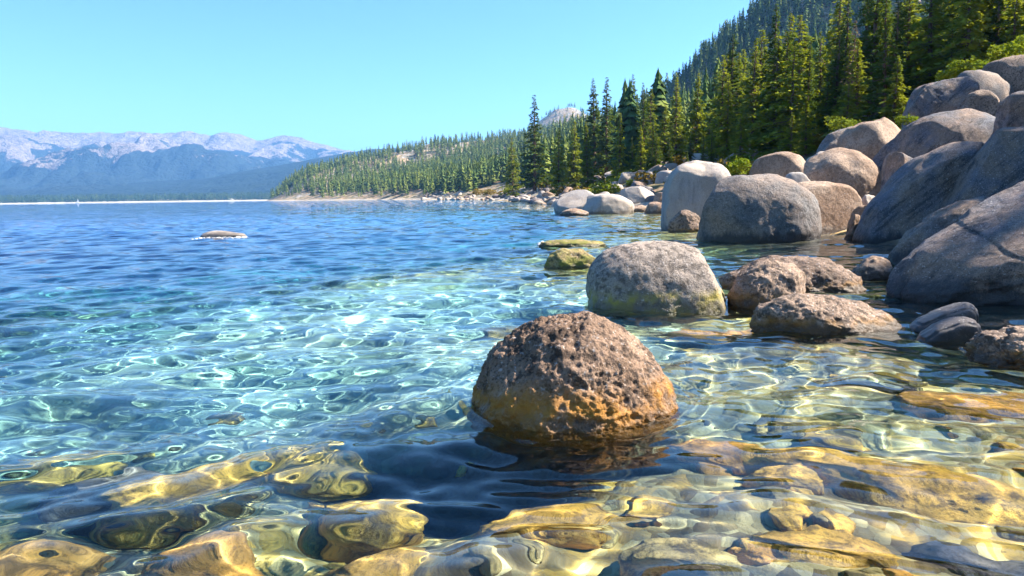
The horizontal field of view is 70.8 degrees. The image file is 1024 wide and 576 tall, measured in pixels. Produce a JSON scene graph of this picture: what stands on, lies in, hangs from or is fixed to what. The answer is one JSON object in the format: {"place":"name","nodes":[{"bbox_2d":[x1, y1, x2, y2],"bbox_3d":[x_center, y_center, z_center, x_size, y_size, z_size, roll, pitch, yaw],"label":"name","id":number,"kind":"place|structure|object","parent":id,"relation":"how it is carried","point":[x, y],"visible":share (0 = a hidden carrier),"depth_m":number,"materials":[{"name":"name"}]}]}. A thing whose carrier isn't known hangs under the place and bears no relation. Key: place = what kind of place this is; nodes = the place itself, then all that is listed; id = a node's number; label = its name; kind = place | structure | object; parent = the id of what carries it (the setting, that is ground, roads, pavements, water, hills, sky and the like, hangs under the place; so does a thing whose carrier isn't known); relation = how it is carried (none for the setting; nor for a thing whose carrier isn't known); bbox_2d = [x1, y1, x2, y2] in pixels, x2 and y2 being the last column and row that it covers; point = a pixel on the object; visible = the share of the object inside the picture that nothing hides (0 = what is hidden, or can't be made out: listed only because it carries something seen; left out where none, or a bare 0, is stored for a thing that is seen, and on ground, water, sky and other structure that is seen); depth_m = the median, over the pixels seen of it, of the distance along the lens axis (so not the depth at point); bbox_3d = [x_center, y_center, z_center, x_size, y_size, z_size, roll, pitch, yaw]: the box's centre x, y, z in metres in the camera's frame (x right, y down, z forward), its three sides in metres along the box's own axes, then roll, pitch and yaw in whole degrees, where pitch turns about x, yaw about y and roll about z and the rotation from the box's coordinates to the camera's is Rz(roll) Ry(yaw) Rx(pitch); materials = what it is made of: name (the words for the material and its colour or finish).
{"place":"outdoors","nodes":[
{"label":"outdoors","id":0,"kind":"place"},
{"bbox_2d":[0,198,267,203],"bbox_3d":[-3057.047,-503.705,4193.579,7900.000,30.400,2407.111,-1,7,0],"label":"beach","id":1,"kind":"structure","parent":0,"point":[133,201],"depth_m":3157.06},
{"bbox_2d":[0,191,275,202],"bbox_3d":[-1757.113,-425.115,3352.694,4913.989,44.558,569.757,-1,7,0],"label":"treeline","id":2,"kind":"object","parent":1,"relation":"on","point":[87,198],"visible":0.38,"depth_m":3182.49,"materials":[{"name":"plant"}]},
{"bbox_2d":[0,127,353,196],"bbox_3d":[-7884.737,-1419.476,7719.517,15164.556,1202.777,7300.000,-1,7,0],"label":"granite mountains","id":3,"kind":"structure","parent":0,"point":[45,162],"depth_m":6165.84,"materials":[{"name":"stone"}]},
{"bbox_2d":[5,146,413,200],"bbox_3d":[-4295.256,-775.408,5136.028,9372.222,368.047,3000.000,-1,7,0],"label":"forested ridge","id":4,"kind":"structure","parent":0,"point":[267,179],"depth_m":4546.43,"materials":[{"name":"plant"}]},
{"bbox_2d":[0,0,758,151],"label":"sky","id":5,"kind":"structure","parent":0,"point":[352,75],"materials":[{"name":"blue"}]},
{"bbox_2d":[0,200,1023,575],"bbox_3d":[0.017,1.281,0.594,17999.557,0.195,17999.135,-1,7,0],"label":"lake water","id":6,"kind":"structure","parent":0,"point":[284,388],"depth_m":4.41,"materials":[{"name":"liquid"}]},
{"bbox_2d":[200,230,245,237],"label":"boulder","id":7,"kind":"object","parent":6,"relation":"in","point":[215,234],"visible":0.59,"depth_m":26.55,"materials":[{"name":"stone"}]},
{"bbox_2d":[544,248,594,268],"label":"boulder","id":8,"kind":"object","parent":6,"relation":"in","point":[571,258],"visible":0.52,"depth_m":13.32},
{"bbox_2d":[538,239,605,247],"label":"boulder","id":9,"kind":"object","parent":6,"relation":"in","point":[565,243],"visible":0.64,"depth_m":19.20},
{"bbox_2d":[560,208,588,215],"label":"boulder","id":10,"kind":"object","parent":6,"relation":"in","point":[573,212],"visible":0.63,"depth_m":48.95,"materials":[{"name":"stone"}]},
{"bbox_2d":[727,259,805,309],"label":"boulder","id":11,"kind":"object","parent":6,"relation":"in","point":[755,285],"visible":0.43,"depth_m":8.65,"materials":[{"name":"brown stone"}]},
{"bbox_2d":[718,255,866,292],"bbox_3d":[3.961,0.020,10.195,2.041,0.993,0.929,-1,7,0],"label":"boulder","id":12,"kind":"object","parent":6,"relation":"in","point":[825,275],"visible":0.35,"depth_m":9.88,"materials":[{"name":"brown stone"}]},
{"bbox_2d":[749,293,901,334],"bbox_3d":[3.175,0.396,7.241,1.568,0.703,0.621,-1,7,0],"label":"boulder","id":13,"kind":"object","parent":6,"relation":"in","point":[807,313],"visible":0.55,"depth_m":7.06,"materials":[{"name":"brown stone"}]},
{"bbox_2d":[851,256,893,280],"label":"boulder","id":14,"kind":"object","parent":6,"relation":"in","point":[873,268],"visible":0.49,"depth_m":11.22,"materials":[{"name":"stone"}]},
{"bbox_2d":[910,302,978,331],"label":"stone","id":15,"kind":"object","parent":6,"relation":"in","point":[925,321],"visible":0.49,"depth_m":7.07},
{"bbox_2d":[916,316,980,341],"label":"stone","id":16,"kind":"object","parent":6,"relation":"in","point":[961,328],"visible":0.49,"depth_m":6.42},
{"bbox_2d":[885,181,1023,304],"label":"boulder","id":17,"kind":"object","parent":6,"relation":"in","point":[974,255],"visible":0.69,"depth_m":8.96,"materials":[{"name":"stone"}]},
{"bbox_2d":[963,325,1023,368],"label":"boulder","id":18,"kind":"object","parent":6,"relation":"in","point":[1003,347],"visible":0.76,"depth_m":5.64,"materials":[{"name":"grey stone"}]},
{"bbox_2d":[266,0,927,244],"bbox_3d":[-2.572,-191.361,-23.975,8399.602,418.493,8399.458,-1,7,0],"label":"ground","id":19,"kind":"structure","parent":0,"point":[304,195],"depth_m":764.01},
{"bbox_2d":[497,138,524,195],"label":"conifer tree","id":20,"kind":"object","parent":19,"relation":"on","point":[512,177],"visible":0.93,"depth_m":246.34,"materials":[{"name":"green plant"}]},
{"bbox_2d":[513,95,553,194],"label":"conifer tree","id":21,"kind":"object","parent":19,"relation":"on","point":[534,164],"visible":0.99,"depth_m":225.78,"materials":[{"name":"green plant"}]},
{"bbox_2d":[545,128,569,189],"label":"conifer tree","id":22,"kind":"object","parent":19,"relation":"on","point":[557,170],"visible":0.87,"depth_m":186.77,"materials":[{"name":"green plant"}]},
{"bbox_2d":[555,121,586,187],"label":"conifer tree","id":23,"kind":"object","parent":19,"relation":"on","point":[573,171],"visible":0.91,"depth_m":167.03,"materials":[{"name":"green plant"}]},
{"bbox_2d":[554,190,593,213],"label":"boulder","id":24,"kind":"object","parent":19,"relation":"on","point":[577,199],"visible":0.41,"depth_m":54.07,"materials":[{"name":"stone"}]},
{"bbox_2d":[471,311,678,432],"bbox_3d":[0.398,0.753,4.647,1.372,1.205,1.022,-1,7,0],"label":"boulder","id":25,"kind":"object","parent":19,"relation":"on","point":[584,371],"visible":0.55,"depth_m":4.31,"materials":[{"name":"stone"}]},
{"bbox_2d":[574,122,598,187],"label":"conifer tree","id":26,"kind":"object","parent":19,"relation":"on","point":[585,170],"visible":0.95,"depth_m":147.54,"materials":[{"name":"green plant"}]},
{"bbox_2d":[580,78,607,165],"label":"conifer tree","id":27,"kind":"object","parent":19,"relation":"on","point":[595,113],"visible":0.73,"depth_m":185.80,"materials":[{"name":"green plant"}]},
{"bbox_2d":[589,77,615,173],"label":"conifer tree","id":28,"kind":"object","parent":19,"relation":"on","point":[606,145],"visible":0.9,"depth_m":181.86,"materials":[{"name":"green plant"}]},
{"bbox_2d":[588,180,620,193],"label":"bush","id":29,"kind":"object","parent":19,"relation":"on","point":[602,188],"visible":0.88,"depth_m":101.70,"materials":[{"name":"green plant"}]},
{"bbox_2d":[269,0,942,197],"bbox_3d":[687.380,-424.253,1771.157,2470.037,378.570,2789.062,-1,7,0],"label":"forest","id":30,"kind":"object","parent":19,"relation":"on","point":[452,172],"visible":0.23,"depth_m":649.10,"materials":[{"name":"plant"}]},
{"bbox_2d":[581,194,633,213],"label":"boulder","id":31,"kind":"object","parent":19,"relation":"on","point":[606,204],"visible":0.56,"depth_m":52.75,"materials":[{"name":"stone"}]},
{"bbox_2d":[606,113,630,180],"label":"conifer tree","id":32,"kind":"object","parent":19,"relation":"on","point":[622,155],"visible":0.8,"depth_m":137.43,"materials":[{"name":"green plant"}]},
{"bbox_2d":[620,186,653,203],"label":"boulder","id":33,"kind":"object","parent":19,"relation":"on","point":[637,194],"visible":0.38,"depth_m":71.76,"materials":[{"name":"stone"}]},
{"bbox_2d":[629,83,650,169],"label":"conifer tree","id":34,"kind":"object","parent":19,"relation":"on","point":[643,112],"visible":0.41,"depth_m":131.32,"materials":[{"name":"green plant"}]},
{"bbox_2d":[632,127,647,170],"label":"conifer tree","id":35,"kind":"object","parent":19,"relation":"on","point":[639,163],"visible":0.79,"depth_m":126.03,"materials":[{"name":"green plant"}]},
{"bbox_2d":[631,89,662,164],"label":"conifer tree","id":36,"kind":"object","parent":19,"relation":"on","point":[651,118],"visible":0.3,"depth_m":136.53,"materials":[{"name":"green plant"}]},
{"bbox_2d":[644,116,658,169],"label":"conifer tree","id":37,"kind":"object","parent":19,"relation":"on","point":[651,154],"visible":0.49,"depth_m":116.25,"materials":[{"name":"green plant"}]},
{"bbox_2d":[645,134,664,170],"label":"conifer tree","id":38,"kind":"object","parent":19,"relation":"on","point":[656,161],"visible":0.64,"depth_m":105.27,"materials":[{"name":"green plant"}]},
{"bbox_2d":[586,240,725,312],"bbox_3d":[1.905,0.179,9.146,1.948,1.557,1.375,-1,7,0],"label":"boulder","id":39,"kind":"object","parent":19,"relation":"on","point":[662,276],"visible":0.6,"depth_m":8.59,"materials":[{"name":"grey stone"}]},
{"bbox_2d":[655,104,672,155],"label":"conifer tree","id":40,"kind":"object","parent":19,"relation":"on","point":[663,142],"visible":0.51,"depth_m":132.69,"materials":[{"name":"green plant"}]},
{"bbox_2d":[657,77,688,159],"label":"conifer tree","id":41,"kind":"object","parent":19,"relation":"on","point":[675,141],"visible":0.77,"depth_m":122.07,"materials":[{"name":"green plant"}]},
{"bbox_2d":[667,210,699,232],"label":"boulder","id":42,"kind":"object","parent":19,"relation":"on","point":[683,221],"visible":0.53,"depth_m":25.97,"materials":[{"name":"brown stone"}]},
{"bbox_2d":[661,160,730,229],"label":"boulder","id":43,"kind":"object","parent":19,"relation":"on","point":[690,185],"visible":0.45,"depth_m":27.55,"materials":[{"name":"stone"}]},
{"bbox_2d":[680,73,712,156],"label":"conifer tree","id":44,"kind":"object","parent":19,"relation":"on","point":[697,134],"visible":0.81,"depth_m":109.22,"materials":[{"name":"green plant"}]},
{"bbox_2d":[704,130,718,161],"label":"conifer tree","id":45,"kind":"object","parent":19,"relation":"on","point":[713,156],"visible":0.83,"depth_m":95.31,"materials":[{"name":"green plant"}]},
{"bbox_2d":[699,55,735,155],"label":"conifer tree","id":46,"kind":"object","parent":19,"relation":"on","point":[718,110],"visible":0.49,"depth_m":97.22,"materials":[{"name":"green plant"}]},
{"bbox_2d":[708,76,738,159],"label":"conifer tree","id":47,"kind":"object","parent":19,"relation":"on","point":[723,136],"visible":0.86,"depth_m":78.32,"materials":[{"name":"green plant"}]},
{"bbox_2d":[713,34,744,132],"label":"conifer tree","id":48,"kind":"object","parent":19,"relation":"on","point":[731,52],"visible":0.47,"depth_m":101.14,"materials":[{"name":"green plant"}]},
{"bbox_2d":[726,156,751,174],"bbox_3d":[14.032,-7.588,44.301,2.260,1.204,1.558,-7,9,-40],"label":"bush","id":49,"kind":"object","parent":19,"relation":"on","point":[738,165],"visible":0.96,"depth_m":44.05,"materials":[{"name":"green plant"}]},
{"bbox_2d":[725,112,755,174],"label":"conifer tree","id":50,"kind":"object","parent":19,"relation":"on","point":[740,141],"visible":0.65,"depth_m":68.61,"materials":[{"name":"green plant"}]},
{"bbox_2d":[720,30,772,142],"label":"conifer tree","id":51,"kind":"object","parent":19,"relation":"on","point":[746,84],"visible":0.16,"depth_m":95.50,"materials":[{"name":"green plant"}]},
{"bbox_2d":[733,38,763,148],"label":"conifer tree","id":52,"kind":"object","parent":19,"relation":"on","point":[754,106],"visible":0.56,"depth_m":89.58,"materials":[{"name":"green plant"}]},
{"bbox_2d":[696,174,821,242],"bbox_3d":[7.269,-1.825,21.176,3.585,3.046,2.218,-1,7,0],"label":"boulder","id":53,"kind":"object","parent":19,"relation":"on","point":[765,208],"visible":0.67,"depth_m":20.22,"materials":[{"name":"stone"}]},
{"bbox_2d":[519,6,1010,187],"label":"forest","id":54,"kind":"object","parent":19,"relation":"on","point":[630,117],"visible":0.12,"depth_m":154.25,"materials":[{"name":"plant"}]},
{"bbox_2d":[742,4,797,147],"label":"conifer tree","id":55,"kind":"object","parent":19,"relation":"on","point":[770,58],"visible":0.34,"depth_m":73.48,"materials":[{"name":"green plant"}]},
{"bbox_2d":[744,36,807,158],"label":"conifer tree","id":56,"kind":"object","parent":19,"relation":"on","point":[779,67],"visible":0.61,"depth_m":68.62,"materials":[{"name":"green plant"}]},
{"bbox_2d":[749,152,804,176],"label":"boulder","id":57,"kind":"object","parent":19,"relation":"on","point":[783,164],"visible":0.22,"depth_m":32.80,"materials":[{"name":"stone"}]},
{"bbox_2d":[748,32,812,151],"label":"conifer tree","id":58,"kind":"object","parent":19,"relation":"on","point":[787,55],"visible":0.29,"depth_m":68.87,"materials":[{"name":"green plant"}]},
{"bbox_2d":[747,13,813,141],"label":"conifer tree","id":59,"kind":"object","parent":19,"relation":"on","point":[794,34],"visible":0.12,"depth_m":77.10,"materials":[{"name":"green plant"}]},
{"bbox_2d":[755,41,818,157],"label":"conifer tree","id":60,"kind":"object","parent":19,"relation":"on","point":[791,104],"visible":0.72,"depth_m":66.17,"materials":[{"name":"green plant"}]},
{"bbox_2d":[775,112,802,155],"bbox_3d":[24.406,-13.085,63.203,3.040,4.629,3.372,1,8,7],"label":"conifer tree","id":61,"kind":"object","parent":19,"relation":"on","point":[791,137],"visible":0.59,"depth_m":63.30,"materials":[{"name":"green plant"}]},
{"bbox_2d":[759,15,822,121],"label":"conifer tree","id":62,"kind":"object","parent":19,"relation":"on","point":[802,55],"visible":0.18,"depth_m":90.72,"materials":[{"name":"green plant"}]},
{"bbox_2d":[791,96,817,156],"bbox_3d":[24.950,-13.438,60.962,2.504,5.489,2.314,-8,10,-44],"label":"conifer tree","id":63,"kind":"object","parent":19,"relation":"on","point":[807,136],"visible":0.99,"depth_m":60.78,"materials":[{"name":"green plant"}]},
{"bbox_2d":[800,38,819,128],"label":"conifer tree","id":64,"kind":"object","parent":19,"relation":"on","point":[809,80],"visible":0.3,"depth_m":78.57,"materials":[{"name":"green plant"}]},
{"bbox_2d":[808,31,832,128],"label":"conifer tree","id":65,"kind":"object","parent":19,"relation":"on","point":[819,78],"visible":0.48,"depth_m":81.43,"materials":[{"name":"green plant"}]},
{"bbox_2d":[810,68,833,134],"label":"conifer tree","id":66,"kind":"object","parent":19,"relation":"on","point":[823,105],"visible":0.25,"depth_m":69.74,"materials":[{"name":"green plant"}]},
{"bbox_2d":[798,181,861,233],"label":"boulder","id":67,"kind":"object","parent":19,"relation":"on","point":[839,203],"visible":0.27,"depth_m":23.58,"materials":[{"name":"stone"}]},
{"bbox_2d":[812,0,851,116],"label":"conifer tree","id":68,"kind":"object","parent":19,"relation":"on","point":[839,18],"visible":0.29,"depth_m":84.11,"materials":[{"name":"green plant"}]},
{"bbox_2d":[816,126,852,152],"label":"boulder","id":69,"kind":"object","parent":19,"relation":"on","point":[829,141],"visible":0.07,"depth_m":37.91,"materials":[{"name":"stone"}]},
{"bbox_2d":[810,26,860,135],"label":"conifer tree","id":70,"kind":"object","parent":19,"relation":"on","point":[832,90],"visible":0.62,"depth_m":66.10,"materials":[{"name":"green plant"}]},
{"bbox_2d":[803,147,881,198],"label":"boulder","id":71,"kind":"object","parent":19,"relation":"on","point":[860,173],"visible":0.48,"depth_m":27.25,"materials":[{"name":"stone"}]},
{"bbox_2d":[818,0,866,109],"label":"conifer tree","id":72,"kind":"object","parent":19,"relation":"on","point":[846,32],"visible":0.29,"depth_m":73.21,"materials":[{"name":"green plant"}]},
{"bbox_2d":[817,45,867,131],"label":"conifer tree","id":73,"kind":"object","parent":19,"relation":"on","point":[849,60],"visible":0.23,"depth_m":65.02,"materials":[{"name":"green plant"}]},
{"bbox_2d":[821,80,864,136],"bbox_3d":[25.132,-12.437,54.179,3.267,6.114,3.624,-3,9,-19],"label":"conifer tree","id":74,"kind":"object","parent":19,"relation":"on","point":[849,105],"visible":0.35,"depth_m":53.59,"materials":[{"name":"green plant"}]},
{"bbox_2d":[824,116,861,129],"bbox_3d":[19.731,-9.878,43.048,1.972,0.833,1.966,5,9,36],"label":"bush","id":75,"kind":"object","parent":19,"relation":"on","point":[844,123],"visible":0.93,"depth_m":42.85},
{"bbox_2d":[832,20,861,115],"bbox_3d":[29.349,-17.508,62.687,2.264,11.127,2.026,-5,8,-29],"label":"conifer tree","id":76,"kind":"object","parent":19,"relation":"on","point":[854,45],"visible":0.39,"depth_m":62.28,"materials":[{"name":"green plant"}]},
{"bbox_2d":[826,39,875,135],"bbox_3d":[27.269,-15.211,57.004,4.477,8.784,4.183,6,10,41],"label":"conifer tree","id":77,"kind":"object","parent":19,"relation":"on","point":[856,92],"visible":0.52,"depth_m":56.84,"materials":[{"name":"green plant"}]},
{"bbox_2d":[844,214,859,239],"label":"stone","id":78,"kind":"object","parent":19,"relation":"on","point":[855,220],"visible":0.63,"depth_m":21.00,"materials":[{"name":"stone"}]},
{"bbox_2d":[851,0,880,115],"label":"conifer tree","id":79,"kind":"object","parent":19,"relation":"on","point":[866,25],"visible":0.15,"depth_m":75.57,"materials":[{"name":"green plant"}]},
{"bbox_2d":[837,117,900,159],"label":"boulder","id":80,"kind":"object","parent":19,"relation":"on","point":[870,139],"visible":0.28,"depth_m":33.68,"materials":[{"name":"stone"}]},
{"bbox_2d":[853,0,904,119],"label":"conifer tree","id":81,"kind":"object","parent":19,"relation":"on","point":[870,58],"visible":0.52,"depth_m":65.71,"materials":[{"name":"green plant"}]},
{"bbox_2d":[854,0,908,121],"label":"conifer tree","id":82,"kind":"object","parent":19,"relation":"on","point":[879,71],"visible":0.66,"depth_m":53.80,"materials":[{"name":"green plant"}]},
{"bbox_2d":[862,0,918,119],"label":"conifer tree","id":83,"kind":"object","parent":19,"relation":"on","point":[899,24],"visible":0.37,"depth_m":58.16,"materials":[{"name":"green plant"}]},
{"bbox_2d":[873,56,910,129],"bbox_3d":[26.970,-12.855,50.962,3.087,6.894,3.398,3,8,25],"label":"conifer tree","id":84,"kind":"object","parent":19,"relation":"on","point":[894,112],"visible":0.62,"depth_m":50.44,"materials":[{"name":"green plant"}]},
{"bbox_2d":[880,152,912,189],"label":"boulder","id":85,"kind":"object","parent":19,"relation":"on","point":[893,162],"visible":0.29,"depth_m":25.91,"materials":[{"name":"stone"}]},
{"bbox_2d":[864,0,935,109],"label":"conifer tree","id":86,"kind":"object","parent":19,"relation":"on","point":[908,35],"visible":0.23,"depth_m":66.84,"materials":[{"name":"green plant"}]},
{"bbox_2d":[852,141,983,243],"bbox_3d":[11.406,-1.898,19.563,4.234,4.035,2.491,-1,7,0],"label":"boulder","id":87,"kind":"object","parent":19,"relation":"on","point":[913,192],"visible":0.32,"depth_m":18.76,"materials":[{"name":"stone"}]},
{"bbox_2d":[900,0,952,96],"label":"conifer tree","id":88,"kind":"object","parent":19,"relation":"on","point":[929,43],"visible":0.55,"depth_m":59.50,"materials":[{"name":"green plant"}]},
{"bbox_2d":[872,108,995,172],"bbox_3d":[17.340,-3.912,28.066,6.522,6.046,3.449,-1,7,0],"label":"boulder","id":89,"kind":"object","parent":19,"relation":"on","point":[923,135],"visible":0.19,"depth_m":27.23,"materials":[{"name":"stone"}]},
{"bbox_2d":[887,197,988,264],"bbox_3d":[8.354,-0.537,13.304,2.731,2.280,1.658,-1,7,0],"label":"boulder","id":90,"kind":"object","parent":19,"relation":"on","point":[928,226],"visible":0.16,"depth_m":13.15,"materials":[{"name":"stone"}]},
{"bbox_2d":[901,76,980,128],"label":"boulder","id":91,"kind":"object","parent":19,"relation":"on","point":[938,97],"visible":0.3,"depth_m":36.70,"materials":[{"name":"stone"}]},
{"bbox_2d":[913,0,1008,74],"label":"conifer tree","id":92,"kind":"object","parent":19,"relation":"on","point":[947,33],"visible":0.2,"depth_m":55.91,"materials":[{"name":"green plant"}]},
{"bbox_2d":[939,0,992,70],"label":"conifer tree","id":93,"kind":"object","parent":19,"relation":"on","point":[969,29],"visible":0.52,"depth_m":52.82,"materials":[{"name":"green plant"}]},
{"bbox_2d":[922,0,1010,77],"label":"conifer tree","id":94,"kind":"object","parent":19,"relation":"on","point":[950,2],"visible":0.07,"depth_m":59.25,"materials":[{"name":"green plant"}]},
{"bbox_2d":[946,55,988,77],"bbox_3d":[29.244,-14.114,45.902,3.093,1.390,1.700,6,10,42],"label":"bush","id":95,"kind":"object","parent":19,"relation":"on","point":[973,66],"visible":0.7,"depth_m":45.89,"materials":[{"name":"green plant"}]},
{"bbox_2d":[958,90,999,116],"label":"boulder","id":96,"kind":"object","parent":19,"relation":"on","point":[986,101],"visible":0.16,"depth_m":32.55,"materials":[{"name":"grey stone"}]},
{"bbox_2d":[938,0,1023,56],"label":"conifer tree","id":97,"kind":"object","parent":19,"relation":"on","point":[1002,28],"visible":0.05,"depth_m":58.00,"materials":[{"name":"green plant"}]},
{"bbox_2d":[939,126,1023,208],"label":"boulder","id":98,"kind":"object","parent":19,"relation":"on","point":[994,165],"visible":0.52,"depth_m":17.39,"materials":[{"name":"stone"}]},
{"bbox_2d":[957,70,1013,100],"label":"boulder","id":99,"kind":"object","parent":19,"relation":"on","point":[998,86],"visible":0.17,"depth_m":39.09,"materials":[{"name":"stone"}]},
{"bbox_2d":[979,0,1017,57],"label":"conifer tree","id":100,"kind":"object","parent":19,"relation":"on","point":[998,10],"visible":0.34,"depth_m":55.92,"materials":[{"name":"green plant"}]},
{"bbox_2d":[982,55,1023,91],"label":"boulder","id":101,"kind":"object","parent":19,"relation":"on","point":[1010,70],"visible":0.2,"depth_m":39.59,"materials":[{"name":"grey stone"}]},
{"bbox_2d":[986,39,1023,61],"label":"bush","id":102,"kind":"object","parent":19,"relation":"on","point":[1005,51],"visible":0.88,"depth_m":42.30,"materials":[{"name":"green plant"}]},
{"bbox_2d":[990,91,1023,136],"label":"boulder","id":103,"kind":"object","parent":19,"relation":"on","point":[1010,111],"visible":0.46,"depth_m":23.67,"materials":[{"name":"stone"}]},
{"bbox_2d":[996,0,1023,55],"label":"conifer tree","id":104,"kind":"object","parent":19,"relation":"on","point":[1014,35],"visible":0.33,"depth_m":53.16,"materials":[{"name":"green plant"}]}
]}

